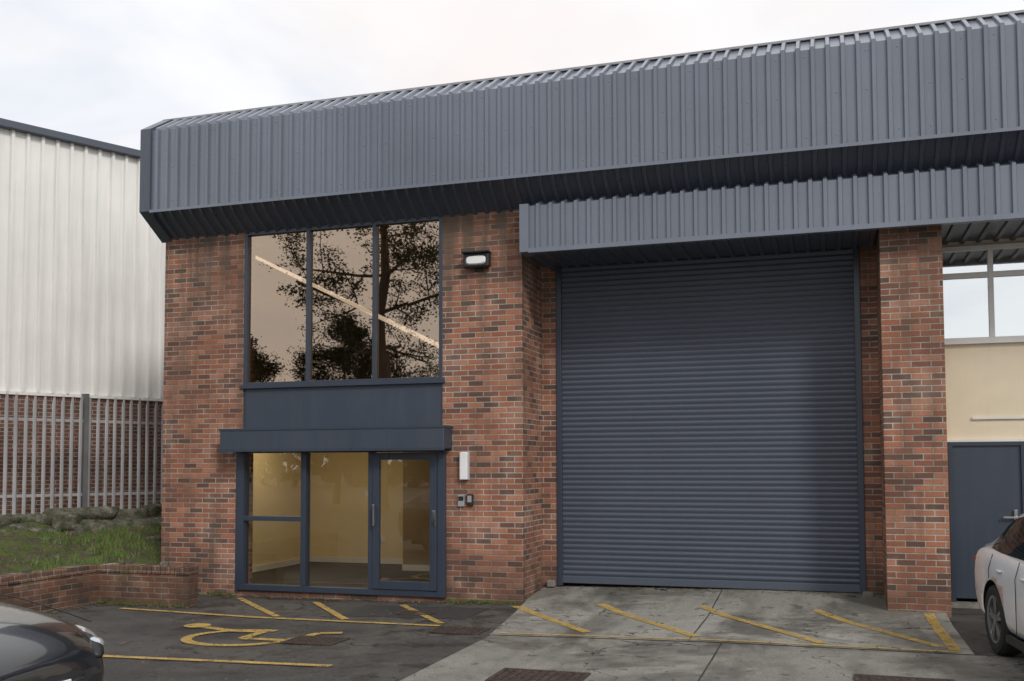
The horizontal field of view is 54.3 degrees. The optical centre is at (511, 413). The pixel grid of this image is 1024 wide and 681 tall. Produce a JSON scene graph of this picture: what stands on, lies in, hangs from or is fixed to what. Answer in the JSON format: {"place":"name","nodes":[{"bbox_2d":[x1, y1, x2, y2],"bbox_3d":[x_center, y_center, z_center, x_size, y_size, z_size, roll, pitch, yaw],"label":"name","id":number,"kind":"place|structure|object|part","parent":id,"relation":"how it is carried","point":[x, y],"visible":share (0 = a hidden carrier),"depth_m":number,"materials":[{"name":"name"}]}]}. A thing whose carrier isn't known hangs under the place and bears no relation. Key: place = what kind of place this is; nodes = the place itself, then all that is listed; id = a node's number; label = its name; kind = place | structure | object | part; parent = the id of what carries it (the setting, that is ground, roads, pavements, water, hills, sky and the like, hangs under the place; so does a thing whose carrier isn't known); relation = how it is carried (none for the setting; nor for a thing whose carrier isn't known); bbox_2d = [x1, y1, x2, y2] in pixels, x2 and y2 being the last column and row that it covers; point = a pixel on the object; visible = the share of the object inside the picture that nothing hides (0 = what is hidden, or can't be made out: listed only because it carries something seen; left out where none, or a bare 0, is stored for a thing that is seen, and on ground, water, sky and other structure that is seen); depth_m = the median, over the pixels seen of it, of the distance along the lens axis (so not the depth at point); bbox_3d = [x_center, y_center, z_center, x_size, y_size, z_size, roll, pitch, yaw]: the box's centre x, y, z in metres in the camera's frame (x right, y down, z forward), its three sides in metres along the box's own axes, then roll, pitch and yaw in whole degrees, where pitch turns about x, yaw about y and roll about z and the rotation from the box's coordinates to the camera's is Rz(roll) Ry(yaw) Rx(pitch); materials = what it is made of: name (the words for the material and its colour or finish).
{"place":"outdoors","nodes":[
{"label":"outdoors","id":0,"kind":"place"},
{"bbox_2d":[0,0,1023,149],"label":"sky","id":1,"kind":"structure","parent":0,"point":[108,71],"materials":[{"name":"white"}]},
{"bbox_2d":[45,583,1023,680],"bbox_3d":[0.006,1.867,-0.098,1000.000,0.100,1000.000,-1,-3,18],"label":"ground","id":2,"kind":"structure","parent":0,"point":[366,649],"depth_m":10.97,"materials":[{"name":"grey asphalt"}]},
{"bbox_2d":[0,594,104,680],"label":"parked car","id":3,"kind":"object","parent":2,"relation":"on","point":[35,645],"visible":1,"depth_m":6.38,"materials":[{"name":"black paint"}]},
{"bbox_2d":[0,513,161,574],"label":"grass bank","id":4,"kind":"structure","parent":2,"relation":"on","point":[20,545],"depth_m":15.95,"materials":[{"name":"green plant"}]},
{"bbox_2d":[0,504,168,573],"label":"rubble stone edging","id":5,"kind":"object","parent":4,"relation":"on","point":[82,520],"visible":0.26,"depth_m":17.55,"materials":[{"name":"grey stone"}]},
{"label":"yard strip","id":6,"kind":"object","parent":4,"relation":"on","visible":0},
{"bbox_2d":[0,392,162,514],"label":"palisade fence","id":7,"kind":"object","parent":6,"relation":"on","point":[83,494],"visible":0.34,"depth_m":18.03,"materials":[{"name":"metal"}]},
{"bbox_2d":[0,118,165,513],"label":"metal clad warehouse","id":8,"kind":"structure","parent":2,"relation":"on","point":[82,273],"depth_m":19.29,"materials":[{"name":"metal"}]},
{"bbox_2d":[0,572,197,612],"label":"brick wall","id":9,"kind":"structure","parent":2,"relation":"on","point":[73,591],"depth_m":13.78,"materials":[{"name":"red brick"}]},
{"bbox_2d":[0,563,198,585],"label":"coping bricks","id":10,"kind":"object","parent":9,"relation":"on","point":[20,577],"visible":0.99,"depth_m":13.77,"materials":[{"name":"red brick"}]},
{"bbox_2d":[180,623,342,645],"bbox_3d":[-3.118,2.493,11.218,2.184,0.029,1.223,-2,-3,24],"label":"disabled parking symbol","id":11,"kind":"object","parent":2,"relation":"on","point":[189,640],"visible":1,"depth_m":11.25,"materials":[{"name":"yellow paint"}]},
{"bbox_2d":[103,598,443,666],"bbox_3d":[-3.527,2.494,11.332,4.905,0.043,5.912,-1,-3,18],"label":"parking bay marking","id":12,"kind":"object","parent":2,"relation":"on","point":[319,605],"visible":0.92,"depth_m":12.18,"materials":[{"name":"yellow paint"}]},
{"bbox_2d":[95,590,517,607],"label":"weeds","id":13,"kind":"object","parent":2,"relation":"on","point":[448,600],"visible":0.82,"depth_m":13.75,"materials":[{"name":"green plant"}]},
{"bbox_2d":[280,635,349,645],"bbox_3d":[-2.125,2.455,10.802,0.600,0.014,0.450,-1,-3,18],"label":"drain cover","id":14,"kind":"object","parent":2,"relation":"on","point":[315,640],"visible":1,"depth_m":10.76,"materials":[{"name":"metal"}]},
{"bbox_2d":[332,605,489,618],"bbox_3d":[-1.282,2.571,12.944,1.800,0.030,1.000,-1,-3,18],"label":"tarmac repair patch","id":15,"kind":"object","parent":2,"relation":"on","point":[444,613],"visible":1,"depth_m":12.94,"materials":[{"name":"grey asphalt"}]},
{"bbox_2d":[395,610,435,615],"bbox_3d":[-1.233,2.551,12.771,0.450,0.014,0.300,-1,-3,18],"label":"drain cover","id":16,"kind":"object","parent":15,"relation":"on","point":[410,612],"visible":1,"depth_m":12.76,"materials":[{"name":"metal"}]},
{"bbox_2d":[428,625,489,634],"bbox_3d":[-0.597,2.455,11.312,0.600,0.014,0.420,-1,-3,18],"label":"drain cover","id":17,"kind":"object","parent":2,"relation":"on","point":[460,630],"visible":1,"depth_m":11.27,"materials":[{"name":"metal"}]},
{"bbox_2d":[43,586,1023,680],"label":"fallen leaves","id":18,"kind":"object","parent":2,"relation":"on","point":[441,609],"visible":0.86,"depth_m":13.52,"materials":[{"name":"brown plant"}]},
{"bbox_2d":[139,10,1023,617],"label":"brick industrial unit","id":19,"kind":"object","parent":2,"relation":"on","point":[751,316],"visible":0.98,"depth_m":13.75,"materials":[{"name":"red brick"},{"name":"steel cladding"},{"name":"glass"}]},
{"bbox_2d":[248,232,305,382],"label":"upper window pane","id":20,"kind":"structure","parent":19,"relation":"in","point":[277,269],"depth_m":14.92,"materials":[{"name":"brown glass"}]},
{"bbox_2d":[310,226,372,380],"bbox_3d":[-2.484,-1.601,14.595,1.035,2.300,0.001,-1,-3,18],"label":"upper window pane","id":21,"kind":"structure","parent":19,"relation":"in","point":[341,259],"depth_m":14.60,"materials":[{"name":"brown glass"}]},
{"bbox_2d":[243,216,442,384],"bbox_3d":[-2.493,-1.601,14.591,3.210,2.340,0.098,-1,-3,18],"label":"upper window frame","id":22,"kind":"structure","parent":19,"relation":"in","point":[375,225],"depth_m":14.58,"materials":[{"name":"grey metal"}]},
{"bbox_3d":[-1.506,1.511,14.037,0.980,1.920,0.060,-1,-3,18],"label":"entrance door leaf","id":23,"kind":"part","parent":19,"relation":"part of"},
{"bbox_2d":[377,220,438,378],"bbox_3d":[-1.467,-1.621,14.272,1.020,2.300,0.002,-1,-3,18],"label":"upper window pane","id":24,"kind":"structure","parent":19,"relation":"in","point":[408,253],"depth_m":14.28,"materials":[{"name":"brown glass"}]},
{"bbox_2d":[460,451,469,479],"bbox_3d":[-0.660,0.725,13.791,0.140,0.400,0.090,-1,-3,18],"label":"wall light","id":25,"kind":"object","parent":19,"relation":"attached to","point":[464,465],"visible":1,"depth_m":13.75,"materials":[{"name":"white plastic"}]},
{"bbox_2d":[458,494,472,506],"bbox_3d":[-0.642,1.200,13.786,0.220,0.170,0.043,-1,-3,18],"label":"door entry intercom","id":26,"kind":"object","parent":19,"relation":"attached to","point":[461,500],"depth_m":13.78,"materials":[{"name":"grey plastic"}]},
{"bbox_2d":[461,250,491,271],"bbox_3d":[-0.487,-2.106,13.818,0.400,0.255,0.210,-1,-3,18],"label":"security floodlight","id":27,"kind":"object","parent":19,"relation":"attached to","point":[478,260],"visible":1,"depth_m":13.77,"materials":[{"name":"black plastic"}]},
{"bbox_2d":[942,242,1023,344],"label":"next bay window frame","id":28,"kind":"structure","parent":19,"relation":"in","point":[990,273],"depth_m":12.89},
{"bbox_2d":[942,248,1023,338],"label":"next bay window glass","id":29,"kind":"structure","parent":19,"relation":"in","point":[966,301],"depth_m":12.96,"materials":[{"name":"clear glass"}]},
{"bbox_3d":[6.106,1.393,12.813,0.800,1.960,0.050,-1,-3,18],"label":"next bay door","id":30,"kind":"part","parent":19,"relation":"part of","materials":[{"name":"grey metal"}]},
{"bbox_2d":[490,584,974,654],"bbox_3d":[2.487,2.487,12.111,5.250,0.325,3.800,-1,-3,18],"label":"concrete apron","id":31,"kind":"object","parent":2,"relation":"on","point":[781,610],"visible":0.79,"depth_m":11.90,"materials":[{"name":"grey concrete"}]},
{"bbox_2d":[499,632,959,651],"bbox_3d":[2.090,2.368,10.363,4.700,0.042,0.066,-1,-3,18],"label":"yellow line marking","id":32,"kind":"object","parent":31,"relation":"on","point":[729,640],"visible":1,"depth_m":10.31,"materials":[{"name":"paint"}]},
{"bbox_2d":[513,603,961,650],"bbox_3d":[2.200,2.413,11.555,5.267,0.095,2.243,-1,-3,18],"label":"hatched road marking","id":33,"kind":"object","parent":2,"relation":"on","point":[934,626],"visible":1,"depth_m":11.32,"materials":[{"name":"yellow paint"}]},
{"bbox_2d":[400,635,1023,680],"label":"concrete driveway","id":34,"kind":"structure","parent":0,"point":[484,659],"depth_m":9.26,"materials":[{"name":"grey concrete"}]},
{"bbox_2d":[485,668,590,680],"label":"drain cover","id":35,"kind":"object","parent":34,"relation":"on","point":[511,674],"visible":1,"depth_m":8.70,"materials":[{"name":"metal"}]},
{"bbox_2d":[491,589,1015,680],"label":"concrete joint","id":36,"kind":"object","parent":34,"relation":"on","point":[746,643],"visible":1,"depth_m":10.09,"materials":[{"name":"grey concrete"}]},
{"bbox_2d":[854,674,954,680],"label":"drain cover","id":37,"kind":"object","parent":34,"relation":"on","point":[863,677],"visible":1,"depth_m":8.41,"materials":[{"name":"metal"}]},
{"bbox_2d":[974,513,1023,655],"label":"parked car","id":38,"kind":"object","parent":34,"relation":"on","point":[999,574],"visible":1,"depth_m":9.38,"materials":[{"name":"white paint"}]}
]}

